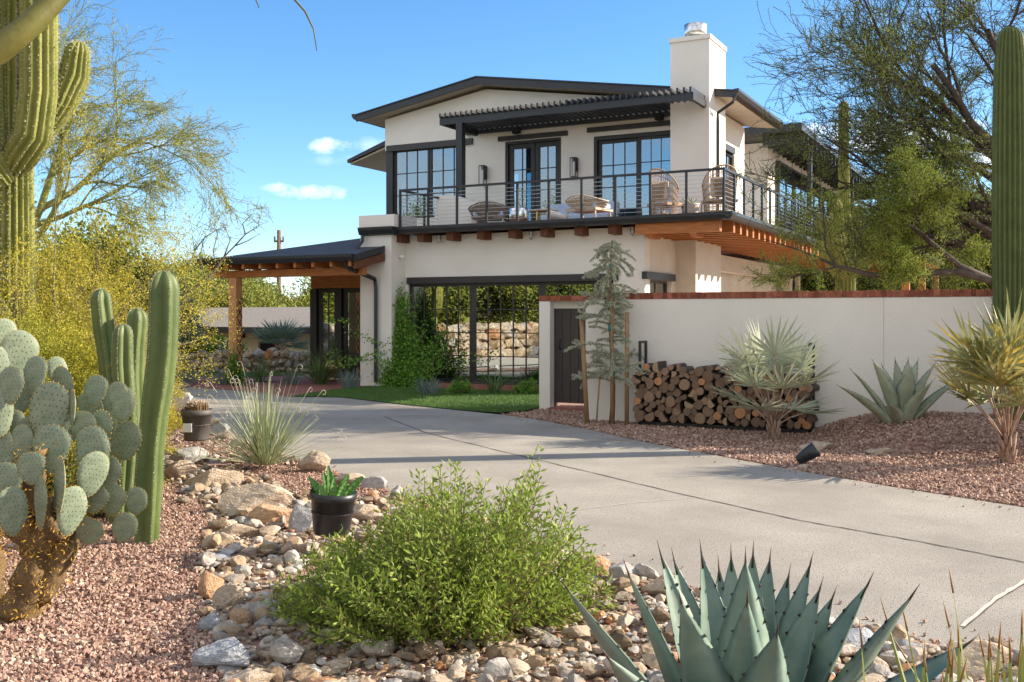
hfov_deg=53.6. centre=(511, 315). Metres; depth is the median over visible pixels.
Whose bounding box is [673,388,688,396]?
firewood log
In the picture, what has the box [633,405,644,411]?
firewood log
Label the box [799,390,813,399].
firewood log
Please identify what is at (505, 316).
window
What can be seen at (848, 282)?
saguaro cactus
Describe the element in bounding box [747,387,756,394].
firewood log
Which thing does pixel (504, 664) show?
cobbles
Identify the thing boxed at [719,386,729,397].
firewood log
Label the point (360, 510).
boulder
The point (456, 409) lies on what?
ground
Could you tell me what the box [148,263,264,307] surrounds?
desert tree
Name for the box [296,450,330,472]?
boulder
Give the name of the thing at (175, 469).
boulder
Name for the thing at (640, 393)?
firewood log
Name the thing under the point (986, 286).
desert tree
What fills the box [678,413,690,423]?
firewood log
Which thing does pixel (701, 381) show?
firewood log
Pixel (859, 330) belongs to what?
garden wall
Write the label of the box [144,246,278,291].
desert tree
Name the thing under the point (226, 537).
boulder
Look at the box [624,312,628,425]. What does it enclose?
tree stake
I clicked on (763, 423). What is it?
firewood log
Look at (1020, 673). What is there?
spiky yucca
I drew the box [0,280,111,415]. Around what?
creosote bush
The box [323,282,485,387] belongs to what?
climbing vine
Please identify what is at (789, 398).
firewood log
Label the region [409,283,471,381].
window
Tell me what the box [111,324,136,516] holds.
column cactus
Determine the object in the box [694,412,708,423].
firewood log
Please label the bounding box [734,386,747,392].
firewood log
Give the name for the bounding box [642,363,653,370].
firewood log
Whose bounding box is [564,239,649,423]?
cedar tree
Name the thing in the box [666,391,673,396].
firewood log
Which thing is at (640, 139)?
sliding door
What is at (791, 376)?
firewood log
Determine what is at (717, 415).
firewood log
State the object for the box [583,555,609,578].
boulder
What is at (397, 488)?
boulder
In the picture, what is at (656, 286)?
window
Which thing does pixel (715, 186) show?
woven armchair
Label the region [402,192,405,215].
window
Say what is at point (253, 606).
boulder
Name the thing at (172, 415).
creosote bush
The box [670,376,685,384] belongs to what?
firewood log
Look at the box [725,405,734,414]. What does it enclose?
firewood log
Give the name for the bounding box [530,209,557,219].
coffee table
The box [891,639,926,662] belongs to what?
boulder
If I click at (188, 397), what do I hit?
boulder
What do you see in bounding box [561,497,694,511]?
driveway joint
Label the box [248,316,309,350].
agave plant
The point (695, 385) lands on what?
firewood log
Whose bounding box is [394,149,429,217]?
window
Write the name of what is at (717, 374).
firewood log
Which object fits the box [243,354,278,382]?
strappy plant
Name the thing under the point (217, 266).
bare shrub
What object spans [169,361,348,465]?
desert spoon
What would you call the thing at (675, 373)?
firewood log
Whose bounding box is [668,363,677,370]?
firewood log
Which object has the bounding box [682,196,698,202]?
agave
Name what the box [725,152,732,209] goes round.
window
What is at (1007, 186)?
saguaro cactus
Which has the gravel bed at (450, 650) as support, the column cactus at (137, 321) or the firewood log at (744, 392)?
the column cactus at (137, 321)
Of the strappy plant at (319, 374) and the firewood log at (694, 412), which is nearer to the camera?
the firewood log at (694, 412)
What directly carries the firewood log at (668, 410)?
on the firewood log at (673, 418)
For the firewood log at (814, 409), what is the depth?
13.66 m
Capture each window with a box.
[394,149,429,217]
[402,155,441,205]
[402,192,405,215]
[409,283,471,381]
[430,146,465,216]
[472,282,541,384]
[541,281,612,309]
[650,280,666,292]
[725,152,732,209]
[776,160,820,237]
[822,187,835,223]
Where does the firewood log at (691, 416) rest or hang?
on the firewood rack
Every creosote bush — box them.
[0,84,253,414]
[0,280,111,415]
[0,293,174,515]
[29,321,183,487]
[35,217,146,353]
[45,296,193,437]
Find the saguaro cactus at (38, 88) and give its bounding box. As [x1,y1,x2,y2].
[0,0,92,330]
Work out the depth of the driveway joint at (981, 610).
5.61 m
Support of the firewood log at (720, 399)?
on the firewood log at (720, 409)
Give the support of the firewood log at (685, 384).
on the firewood log at (684, 397)
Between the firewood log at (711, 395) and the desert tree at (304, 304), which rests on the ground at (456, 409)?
the desert tree at (304, 304)
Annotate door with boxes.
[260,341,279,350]
[319,289,335,376]
[344,289,359,377]
[509,143,534,219]
[535,141,558,219]
[599,138,637,215]
[638,135,669,214]
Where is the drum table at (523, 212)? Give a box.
[509,207,528,221]
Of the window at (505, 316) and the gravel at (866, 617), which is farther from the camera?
the window at (505, 316)
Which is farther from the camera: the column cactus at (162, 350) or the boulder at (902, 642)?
the column cactus at (162, 350)
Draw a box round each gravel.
[0,465,940,681]
[165,407,299,465]
[250,414,1013,643]
[501,404,1023,506]
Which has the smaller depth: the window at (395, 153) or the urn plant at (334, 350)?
the urn plant at (334, 350)
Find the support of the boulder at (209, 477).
on the gravel bed at (450, 650)
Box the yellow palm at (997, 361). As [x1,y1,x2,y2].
[927,286,1023,463]
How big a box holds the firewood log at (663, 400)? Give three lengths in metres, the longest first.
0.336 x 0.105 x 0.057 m
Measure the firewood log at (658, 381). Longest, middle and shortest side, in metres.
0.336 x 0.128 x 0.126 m
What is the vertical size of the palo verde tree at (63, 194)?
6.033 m
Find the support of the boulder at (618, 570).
on the gravel bed at (450, 650)
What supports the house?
on the ground at (456, 409)
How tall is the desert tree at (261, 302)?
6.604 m
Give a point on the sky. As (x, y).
(261, 68)
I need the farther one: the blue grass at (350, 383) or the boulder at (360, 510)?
the blue grass at (350, 383)
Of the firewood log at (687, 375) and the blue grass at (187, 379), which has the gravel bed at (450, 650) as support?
the blue grass at (187, 379)
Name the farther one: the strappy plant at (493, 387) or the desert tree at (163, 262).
the desert tree at (163, 262)
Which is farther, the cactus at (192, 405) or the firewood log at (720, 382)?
the firewood log at (720, 382)
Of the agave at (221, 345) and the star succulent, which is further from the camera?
the agave at (221, 345)
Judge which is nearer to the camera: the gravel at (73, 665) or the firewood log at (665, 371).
the gravel at (73, 665)
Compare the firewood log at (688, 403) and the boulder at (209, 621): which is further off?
the firewood log at (688, 403)
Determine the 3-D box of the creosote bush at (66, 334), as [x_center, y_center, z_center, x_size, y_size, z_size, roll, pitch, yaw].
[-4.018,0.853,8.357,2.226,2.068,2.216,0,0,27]
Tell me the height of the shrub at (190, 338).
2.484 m
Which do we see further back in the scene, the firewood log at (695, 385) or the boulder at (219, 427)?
the firewood log at (695, 385)
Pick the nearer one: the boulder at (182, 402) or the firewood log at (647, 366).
the firewood log at (647, 366)
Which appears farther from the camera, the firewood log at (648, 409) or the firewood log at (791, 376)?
the firewood log at (648, 409)
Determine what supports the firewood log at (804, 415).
on the firewood log at (801, 420)
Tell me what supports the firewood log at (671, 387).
on the firewood log at (670, 393)
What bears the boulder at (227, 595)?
on the gravel bed at (450, 650)
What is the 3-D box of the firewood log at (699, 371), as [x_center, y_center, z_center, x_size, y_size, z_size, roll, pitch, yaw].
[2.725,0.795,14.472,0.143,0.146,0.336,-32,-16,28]
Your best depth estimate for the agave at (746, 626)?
3.19 m
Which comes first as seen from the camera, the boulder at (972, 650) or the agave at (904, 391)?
the boulder at (972, 650)
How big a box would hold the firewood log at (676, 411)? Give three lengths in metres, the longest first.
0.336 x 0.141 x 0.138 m
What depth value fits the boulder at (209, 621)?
4.99 m
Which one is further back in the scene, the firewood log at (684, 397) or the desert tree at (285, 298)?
the desert tree at (285, 298)
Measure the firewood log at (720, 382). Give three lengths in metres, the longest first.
0.336 x 0.175 x 0.166 m
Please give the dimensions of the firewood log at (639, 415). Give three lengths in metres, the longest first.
0.336 x 0.180 x 0.167 m
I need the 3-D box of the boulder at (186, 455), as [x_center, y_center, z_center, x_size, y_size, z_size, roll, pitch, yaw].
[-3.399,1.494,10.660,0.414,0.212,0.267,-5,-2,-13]
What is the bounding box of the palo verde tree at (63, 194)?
[35,0,275,298]
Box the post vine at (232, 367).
[224,332,245,385]
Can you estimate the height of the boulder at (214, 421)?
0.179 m
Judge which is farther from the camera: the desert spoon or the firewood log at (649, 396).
the firewood log at (649, 396)
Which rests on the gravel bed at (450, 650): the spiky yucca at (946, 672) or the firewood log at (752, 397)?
the spiky yucca at (946, 672)
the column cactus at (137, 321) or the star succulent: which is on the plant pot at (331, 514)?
the star succulent
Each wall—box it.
[145,347,309,373]
[184,307,309,351]
[539,289,993,426]
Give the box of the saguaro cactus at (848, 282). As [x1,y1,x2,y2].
[815,101,875,290]
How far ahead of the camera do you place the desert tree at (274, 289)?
53.20 m
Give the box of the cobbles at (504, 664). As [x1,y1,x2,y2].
[164,445,1018,681]
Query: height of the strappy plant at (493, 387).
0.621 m
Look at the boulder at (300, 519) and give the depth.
7.35 m
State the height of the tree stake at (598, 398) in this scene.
0.834 m
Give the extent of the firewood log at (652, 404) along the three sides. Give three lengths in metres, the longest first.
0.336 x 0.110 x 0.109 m
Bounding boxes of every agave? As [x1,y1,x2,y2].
[213,337,246,349]
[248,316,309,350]
[559,540,980,681]
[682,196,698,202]
[836,356,950,423]
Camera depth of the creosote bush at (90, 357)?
8.50 m
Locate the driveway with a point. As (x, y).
(849, 561)
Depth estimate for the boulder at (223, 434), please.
12.68 m
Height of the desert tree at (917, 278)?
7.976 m
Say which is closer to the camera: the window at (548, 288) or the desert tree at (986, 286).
the window at (548, 288)
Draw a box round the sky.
[34,0,1023,301]
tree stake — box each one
[579,315,588,423]
[596,368,600,422]
[610,298,613,424]
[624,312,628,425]
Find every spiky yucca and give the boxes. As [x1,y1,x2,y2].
[859,619,1001,681]
[880,597,1021,681]
[892,569,1023,681]
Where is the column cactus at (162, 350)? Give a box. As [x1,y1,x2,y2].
[133,270,180,544]
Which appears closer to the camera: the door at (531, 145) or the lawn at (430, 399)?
the lawn at (430, 399)
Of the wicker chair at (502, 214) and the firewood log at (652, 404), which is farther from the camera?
the wicker chair at (502, 214)
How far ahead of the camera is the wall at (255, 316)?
35.08 m
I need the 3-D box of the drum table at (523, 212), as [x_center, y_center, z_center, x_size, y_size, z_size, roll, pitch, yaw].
[0.154,-2.166,22.462,0.440,0.410,0.440,0,0,27]
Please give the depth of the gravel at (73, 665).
5.24 m
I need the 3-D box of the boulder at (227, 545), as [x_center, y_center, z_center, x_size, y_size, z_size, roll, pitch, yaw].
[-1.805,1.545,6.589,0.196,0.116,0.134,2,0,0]
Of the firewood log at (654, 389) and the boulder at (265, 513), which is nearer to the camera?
the boulder at (265, 513)
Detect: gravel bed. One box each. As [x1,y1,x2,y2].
[0,374,1013,681]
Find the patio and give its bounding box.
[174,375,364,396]
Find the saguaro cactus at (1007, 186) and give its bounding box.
[989,25,1023,420]
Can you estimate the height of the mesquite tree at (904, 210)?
4.671 m
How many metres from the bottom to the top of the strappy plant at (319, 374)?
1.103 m
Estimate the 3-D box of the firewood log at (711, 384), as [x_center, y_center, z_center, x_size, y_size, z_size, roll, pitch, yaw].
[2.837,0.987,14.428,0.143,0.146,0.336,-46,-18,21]
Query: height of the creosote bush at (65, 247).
2.636 m
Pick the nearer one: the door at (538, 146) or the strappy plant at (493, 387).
the strappy plant at (493, 387)
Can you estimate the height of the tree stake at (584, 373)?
1.601 m
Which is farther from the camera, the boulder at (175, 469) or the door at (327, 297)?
the door at (327, 297)
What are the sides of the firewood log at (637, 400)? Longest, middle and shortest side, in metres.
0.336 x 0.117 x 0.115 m
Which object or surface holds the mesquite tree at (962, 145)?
on the ground at (456, 409)
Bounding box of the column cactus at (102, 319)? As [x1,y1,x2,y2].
[90,288,114,523]
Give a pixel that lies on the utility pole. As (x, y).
(278, 240)
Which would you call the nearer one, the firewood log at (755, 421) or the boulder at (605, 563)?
the boulder at (605, 563)
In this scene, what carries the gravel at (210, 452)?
on the gravel bed at (450, 650)
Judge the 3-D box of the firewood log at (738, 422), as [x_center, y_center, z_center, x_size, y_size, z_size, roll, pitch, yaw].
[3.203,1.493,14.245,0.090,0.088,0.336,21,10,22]
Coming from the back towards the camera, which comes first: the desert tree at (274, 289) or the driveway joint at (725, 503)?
the desert tree at (274, 289)
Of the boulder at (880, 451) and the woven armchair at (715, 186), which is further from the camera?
the woven armchair at (715, 186)
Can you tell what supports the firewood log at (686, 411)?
on the firewood log at (691, 416)
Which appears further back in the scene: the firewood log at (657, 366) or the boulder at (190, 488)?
the firewood log at (657, 366)
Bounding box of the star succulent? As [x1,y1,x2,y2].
[307,466,363,495]
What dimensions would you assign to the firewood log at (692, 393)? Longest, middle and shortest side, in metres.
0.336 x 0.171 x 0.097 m
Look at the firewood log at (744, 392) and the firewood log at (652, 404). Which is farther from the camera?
the firewood log at (652, 404)
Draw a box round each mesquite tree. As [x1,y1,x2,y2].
[731,0,1023,289]
[731,125,991,290]
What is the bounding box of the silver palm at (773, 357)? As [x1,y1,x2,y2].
[707,317,850,439]
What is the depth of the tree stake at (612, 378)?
14.95 m
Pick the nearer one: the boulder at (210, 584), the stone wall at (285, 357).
the boulder at (210, 584)
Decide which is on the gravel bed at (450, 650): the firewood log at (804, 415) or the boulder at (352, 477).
the boulder at (352, 477)
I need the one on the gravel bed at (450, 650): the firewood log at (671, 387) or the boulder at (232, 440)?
the boulder at (232, 440)
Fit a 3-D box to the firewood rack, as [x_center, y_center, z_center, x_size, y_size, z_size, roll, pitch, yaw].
[3.008,0.987,14.368,2.468,1.226,0.285,0,0,27]
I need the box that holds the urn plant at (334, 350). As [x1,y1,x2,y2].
[317,334,350,359]
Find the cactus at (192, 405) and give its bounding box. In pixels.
[183,398,210,410]
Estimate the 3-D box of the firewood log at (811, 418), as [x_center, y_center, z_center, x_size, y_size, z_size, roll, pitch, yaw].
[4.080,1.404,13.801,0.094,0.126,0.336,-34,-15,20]
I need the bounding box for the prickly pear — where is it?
[0,318,147,624]
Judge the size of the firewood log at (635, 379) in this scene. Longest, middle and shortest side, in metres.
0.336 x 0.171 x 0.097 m
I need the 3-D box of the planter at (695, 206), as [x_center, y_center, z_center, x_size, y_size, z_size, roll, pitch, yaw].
[3.703,-2.141,21.067,0.400,0.360,0.400,0,0,27]
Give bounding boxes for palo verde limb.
[0,0,316,64]
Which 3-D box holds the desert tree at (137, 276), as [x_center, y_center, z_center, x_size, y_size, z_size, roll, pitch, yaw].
[-13.608,-1.232,25.758,10.023,6.708,8.182,0,0,-28]
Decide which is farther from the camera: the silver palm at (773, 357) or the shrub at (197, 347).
the shrub at (197, 347)
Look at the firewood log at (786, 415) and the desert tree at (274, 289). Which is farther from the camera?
the desert tree at (274, 289)
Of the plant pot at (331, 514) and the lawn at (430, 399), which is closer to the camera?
the plant pot at (331, 514)
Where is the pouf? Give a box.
[546,210,565,219]
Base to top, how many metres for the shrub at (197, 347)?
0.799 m
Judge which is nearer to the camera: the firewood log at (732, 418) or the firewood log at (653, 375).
the firewood log at (732, 418)
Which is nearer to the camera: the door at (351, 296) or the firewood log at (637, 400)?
the firewood log at (637, 400)
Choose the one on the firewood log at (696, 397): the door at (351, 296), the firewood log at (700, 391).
the firewood log at (700, 391)
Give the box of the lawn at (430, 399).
[301,387,538,412]
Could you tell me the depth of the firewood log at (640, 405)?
14.75 m
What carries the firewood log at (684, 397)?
on the firewood log at (678, 400)
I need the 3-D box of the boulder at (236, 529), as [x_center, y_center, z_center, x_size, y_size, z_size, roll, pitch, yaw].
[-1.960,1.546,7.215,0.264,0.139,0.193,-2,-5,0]
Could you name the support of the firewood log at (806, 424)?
in the firewood rack
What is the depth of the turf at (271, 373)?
27.28 m
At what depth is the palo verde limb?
1.76 m
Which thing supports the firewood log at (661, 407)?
on the firewood log at (664, 417)
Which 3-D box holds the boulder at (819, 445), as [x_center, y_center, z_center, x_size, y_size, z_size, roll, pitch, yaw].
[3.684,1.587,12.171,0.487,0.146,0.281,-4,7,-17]
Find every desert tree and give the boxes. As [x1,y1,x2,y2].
[34,181,182,343]
[91,236,186,268]
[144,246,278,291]
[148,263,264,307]
[161,245,290,299]
[193,270,286,306]
[256,277,303,306]
[259,288,309,306]
[281,276,311,304]
[800,228,926,290]
[862,205,948,289]
[912,176,991,289]
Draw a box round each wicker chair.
[468,201,509,222]
[565,195,612,218]
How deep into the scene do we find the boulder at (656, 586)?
5.57 m
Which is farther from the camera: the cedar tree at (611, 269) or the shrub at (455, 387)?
the shrub at (455, 387)
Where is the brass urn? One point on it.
(335, 373)
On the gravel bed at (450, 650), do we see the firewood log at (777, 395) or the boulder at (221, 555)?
the boulder at (221, 555)
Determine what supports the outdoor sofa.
on the house
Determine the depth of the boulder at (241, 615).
5.11 m
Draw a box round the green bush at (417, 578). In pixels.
[259,445,618,653]
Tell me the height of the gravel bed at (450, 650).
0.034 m
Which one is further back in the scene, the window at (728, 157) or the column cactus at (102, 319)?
the window at (728, 157)
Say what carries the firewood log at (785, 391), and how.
on the firewood log at (789, 398)
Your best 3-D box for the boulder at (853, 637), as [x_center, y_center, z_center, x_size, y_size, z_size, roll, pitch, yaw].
[1.558,1.537,4.728,0.283,0.170,0.195,4,-5,-6]
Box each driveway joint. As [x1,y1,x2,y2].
[384,416,1022,561]
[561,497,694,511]
[960,579,1023,625]
[964,583,1023,627]
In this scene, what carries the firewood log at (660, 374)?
on the firewood log at (658, 381)
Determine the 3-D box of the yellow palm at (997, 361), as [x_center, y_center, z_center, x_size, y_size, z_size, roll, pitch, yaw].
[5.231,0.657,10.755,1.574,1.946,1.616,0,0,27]
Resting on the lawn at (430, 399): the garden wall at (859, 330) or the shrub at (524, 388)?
the shrub at (524, 388)
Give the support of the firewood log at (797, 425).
on the firewood rack
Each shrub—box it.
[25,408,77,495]
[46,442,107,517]
[178,293,212,354]
[179,196,272,311]
[183,334,217,354]
[196,333,247,353]
[444,376,475,393]
[513,377,538,393]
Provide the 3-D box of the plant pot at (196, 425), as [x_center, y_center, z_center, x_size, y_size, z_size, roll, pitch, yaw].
[-2.924,1.014,9.400,0.287,0.287,0.287,0,0,0]
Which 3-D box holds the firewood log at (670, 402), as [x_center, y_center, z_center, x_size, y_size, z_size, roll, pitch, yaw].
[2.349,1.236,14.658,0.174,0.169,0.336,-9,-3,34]
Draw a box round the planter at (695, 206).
[681,203,699,212]
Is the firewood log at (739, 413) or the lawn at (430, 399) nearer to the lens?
the firewood log at (739, 413)
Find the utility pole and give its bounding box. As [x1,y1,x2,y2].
[274,230,283,290]
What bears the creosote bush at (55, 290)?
on the gravel bed at (450, 650)
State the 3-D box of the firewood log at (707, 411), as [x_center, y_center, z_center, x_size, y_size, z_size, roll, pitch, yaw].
[2.832,1.350,14.456,0.169,0.174,0.336,-16,-6,23]
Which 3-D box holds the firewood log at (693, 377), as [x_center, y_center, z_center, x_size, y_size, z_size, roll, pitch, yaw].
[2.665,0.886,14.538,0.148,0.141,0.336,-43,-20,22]
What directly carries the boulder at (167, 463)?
on the gravel bed at (450, 650)
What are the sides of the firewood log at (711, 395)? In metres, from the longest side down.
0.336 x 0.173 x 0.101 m
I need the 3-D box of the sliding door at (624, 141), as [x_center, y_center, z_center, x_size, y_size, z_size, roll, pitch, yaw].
[2.614,-3.135,24.721,1.051,2.290,0.080,0,0,27]
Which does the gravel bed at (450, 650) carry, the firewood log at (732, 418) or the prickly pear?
the prickly pear
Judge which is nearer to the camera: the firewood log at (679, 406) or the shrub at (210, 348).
the firewood log at (679, 406)
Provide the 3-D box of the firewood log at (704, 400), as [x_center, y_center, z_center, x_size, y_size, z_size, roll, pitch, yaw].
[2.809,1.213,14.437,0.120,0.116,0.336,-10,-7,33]
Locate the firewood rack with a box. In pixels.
[638,341,814,432]
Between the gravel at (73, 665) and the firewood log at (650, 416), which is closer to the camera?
the gravel at (73, 665)
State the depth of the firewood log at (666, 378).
14.61 m
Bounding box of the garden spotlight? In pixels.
[795,442,820,463]
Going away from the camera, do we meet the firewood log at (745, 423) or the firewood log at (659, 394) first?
the firewood log at (745, 423)
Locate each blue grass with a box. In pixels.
[175,366,204,383]
[209,371,229,384]
[277,367,307,384]
[331,369,362,387]
[412,376,444,394]
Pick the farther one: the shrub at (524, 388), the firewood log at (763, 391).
the shrub at (524, 388)
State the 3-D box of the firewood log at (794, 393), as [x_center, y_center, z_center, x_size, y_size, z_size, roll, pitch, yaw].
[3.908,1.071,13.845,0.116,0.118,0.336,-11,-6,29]
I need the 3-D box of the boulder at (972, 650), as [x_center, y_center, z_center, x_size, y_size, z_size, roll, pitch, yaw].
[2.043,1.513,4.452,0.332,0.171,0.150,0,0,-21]
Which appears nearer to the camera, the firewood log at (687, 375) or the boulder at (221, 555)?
the boulder at (221, 555)
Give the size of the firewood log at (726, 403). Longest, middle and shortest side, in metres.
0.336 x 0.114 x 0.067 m
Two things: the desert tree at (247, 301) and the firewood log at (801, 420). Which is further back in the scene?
the desert tree at (247, 301)
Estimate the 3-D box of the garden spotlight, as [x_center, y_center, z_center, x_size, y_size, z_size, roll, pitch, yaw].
[3.183,1.490,10.880,0.267,0.259,0.168,0,0,6]
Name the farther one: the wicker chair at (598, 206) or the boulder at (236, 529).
the wicker chair at (598, 206)
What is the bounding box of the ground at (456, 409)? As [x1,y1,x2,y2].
[174,373,996,502]
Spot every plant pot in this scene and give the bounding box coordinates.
[181,408,212,441]
[309,486,356,536]
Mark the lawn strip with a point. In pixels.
(243, 374)
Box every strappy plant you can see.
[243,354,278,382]
[274,338,356,383]
[467,364,517,393]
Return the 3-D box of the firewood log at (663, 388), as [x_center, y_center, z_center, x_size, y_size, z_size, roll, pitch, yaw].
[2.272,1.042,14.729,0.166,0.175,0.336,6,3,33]
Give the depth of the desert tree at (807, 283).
42.23 m
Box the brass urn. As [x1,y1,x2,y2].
[324,360,343,380]
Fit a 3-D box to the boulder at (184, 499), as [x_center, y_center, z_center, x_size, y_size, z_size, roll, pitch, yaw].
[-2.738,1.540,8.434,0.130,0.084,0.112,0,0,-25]
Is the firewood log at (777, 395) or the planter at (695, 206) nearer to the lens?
the firewood log at (777, 395)
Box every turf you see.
[175,371,306,380]
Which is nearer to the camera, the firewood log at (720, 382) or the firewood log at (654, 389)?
the firewood log at (720, 382)
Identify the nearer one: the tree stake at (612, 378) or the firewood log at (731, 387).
the firewood log at (731, 387)
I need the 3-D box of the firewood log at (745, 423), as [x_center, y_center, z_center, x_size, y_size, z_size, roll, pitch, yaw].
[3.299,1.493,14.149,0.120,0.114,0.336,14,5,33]
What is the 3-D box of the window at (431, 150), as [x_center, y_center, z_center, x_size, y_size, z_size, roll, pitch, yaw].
[-1.678,-3.555,26.897,1.135,1.879,0.080,0,0,27]
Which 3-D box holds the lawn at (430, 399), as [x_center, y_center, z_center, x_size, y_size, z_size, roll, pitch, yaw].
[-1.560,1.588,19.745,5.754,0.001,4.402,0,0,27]
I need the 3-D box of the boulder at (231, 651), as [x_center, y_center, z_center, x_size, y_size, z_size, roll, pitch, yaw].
[-1.291,1.524,4.518,0.262,0.164,0.181,3,0,-6]
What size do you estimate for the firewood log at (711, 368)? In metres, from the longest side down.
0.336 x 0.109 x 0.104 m
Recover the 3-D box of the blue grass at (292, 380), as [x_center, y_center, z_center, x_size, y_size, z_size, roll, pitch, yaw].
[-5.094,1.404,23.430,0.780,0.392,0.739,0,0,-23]
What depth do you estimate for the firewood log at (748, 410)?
14.03 m
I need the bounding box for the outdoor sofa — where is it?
[541,201,619,219]
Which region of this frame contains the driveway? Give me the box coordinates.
[181,387,1023,649]
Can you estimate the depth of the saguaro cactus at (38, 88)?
9.43 m
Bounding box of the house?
[195,22,942,390]
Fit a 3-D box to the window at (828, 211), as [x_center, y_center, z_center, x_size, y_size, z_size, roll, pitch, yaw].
[13.053,-3.380,40.325,0.100,2.640,7.200,0,0,27]
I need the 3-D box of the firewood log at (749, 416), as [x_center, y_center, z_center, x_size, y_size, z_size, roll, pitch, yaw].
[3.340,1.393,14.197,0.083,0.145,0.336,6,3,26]
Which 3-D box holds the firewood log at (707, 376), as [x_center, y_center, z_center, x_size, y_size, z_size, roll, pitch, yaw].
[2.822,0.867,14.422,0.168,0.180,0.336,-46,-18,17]
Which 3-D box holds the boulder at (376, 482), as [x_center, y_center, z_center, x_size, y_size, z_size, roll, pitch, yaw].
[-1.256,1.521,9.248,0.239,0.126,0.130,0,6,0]
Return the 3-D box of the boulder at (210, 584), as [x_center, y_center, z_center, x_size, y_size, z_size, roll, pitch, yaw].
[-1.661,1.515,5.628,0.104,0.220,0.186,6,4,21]
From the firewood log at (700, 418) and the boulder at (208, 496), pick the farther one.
the firewood log at (700, 418)
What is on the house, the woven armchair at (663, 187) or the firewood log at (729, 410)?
the woven armchair at (663, 187)
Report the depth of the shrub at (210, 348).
29.43 m
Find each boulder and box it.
[163,460,196,479]
[164,446,173,454]
[164,460,174,468]
[169,447,208,462]
[171,392,192,401]
[174,495,190,504]
[176,400,190,408]
[184,468,243,487]
[186,483,198,491]
[191,637,249,668]
[198,494,215,499]
[198,613,218,631]
[199,570,223,599]
[202,533,234,548]
[203,552,231,566]
[210,423,230,433]
[211,418,221,425]
[212,584,245,610]
[215,430,235,438]
[218,483,293,516]
[219,523,254,536]
[220,668,275,681]
[223,544,243,554]
[229,607,252,625]
[230,438,248,448]
[247,504,292,523]
[248,598,281,622]
[288,503,312,532]
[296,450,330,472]
[336,473,364,484]
[352,504,378,521]
[361,476,386,489]
[390,485,402,497]
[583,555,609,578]
[608,562,636,578]
[641,574,674,595]
[799,441,833,449]
[845,627,872,655]
[865,448,896,455]
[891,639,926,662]
[946,639,1012,681]
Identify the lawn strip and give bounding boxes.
[177,372,303,380]
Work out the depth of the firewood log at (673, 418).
14.51 m
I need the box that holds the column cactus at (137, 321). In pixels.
[126,307,148,515]
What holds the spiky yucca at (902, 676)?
on the gravel bed at (450, 650)
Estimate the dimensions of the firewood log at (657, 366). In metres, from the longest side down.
0.336 x 0.171 x 0.097 m
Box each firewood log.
[632,375,644,383]
[633,397,644,404]
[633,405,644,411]
[634,409,649,421]
[635,370,645,375]
[635,388,644,398]
[638,402,648,408]
[641,375,648,381]
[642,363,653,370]
[644,391,658,402]
[644,411,658,421]
[645,377,656,389]
[645,406,657,411]
[649,372,656,377]
[649,400,657,407]
[650,386,658,394]
[652,361,666,372]
[654,377,662,385]
[655,390,666,398]
[655,410,660,416]
[657,371,663,377]
[658,403,665,411]
[659,381,670,393]
[659,412,670,422]
[660,396,667,403]
[661,367,675,375]
[662,374,671,381]
[665,396,676,407]
[665,406,672,413]
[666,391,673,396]
[667,383,678,390]
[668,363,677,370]
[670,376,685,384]
[670,414,684,422]
[671,371,679,377]
[672,406,683,415]
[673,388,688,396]
[674,396,686,403]
[676,363,686,371]
[676,401,685,409]
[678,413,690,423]
[679,366,693,374]
[679,378,692,390]
[680,393,689,399]
[683,373,690,378]
[683,408,690,415]
[684,398,694,408]
[688,389,704,397]
[688,414,694,422]
[690,373,701,381]
[691,407,701,415]
[692,381,702,389]
[693,394,702,400]
[694,365,706,376]
[694,399,705,409]
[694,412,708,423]
[696,387,708,395]
[698,378,704,384]
[701,397,717,404]
[702,371,715,381]
[702,405,716,416]
[703,381,714,390]
[706,364,720,371]
[707,389,719,399]
[707,399,717,408]
[707,414,717,424]
[713,371,724,378]
[713,411,725,419]
[715,377,730,388]
[717,396,727,403]
[717,404,725,413]
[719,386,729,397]
[722,417,733,425]
[723,374,733,383]
[723,399,732,405]
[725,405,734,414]
[728,383,733,391]
[728,414,737,422]
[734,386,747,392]
[734,408,745,418]
[735,418,744,425]
[741,388,747,396]
[741,418,751,426]
[744,402,752,412]
[745,394,763,400]
[745,412,753,420]
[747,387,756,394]
[751,416,767,426]
[752,409,759,416]
[760,420,766,427]
[761,388,772,395]
[771,391,783,400]
[780,409,795,418]
[781,388,791,394]
[784,373,796,383]
[786,395,792,401]
[787,419,797,428]
[791,390,798,397]
[794,421,801,428]
[795,397,807,406]
[796,410,808,417]
[798,417,805,423]
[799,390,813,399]
[802,420,814,429]
[805,384,819,391]
[806,405,819,410]
[806,414,817,422]
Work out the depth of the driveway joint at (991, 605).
5.56 m
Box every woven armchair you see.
[647,168,684,214]
[701,164,738,212]

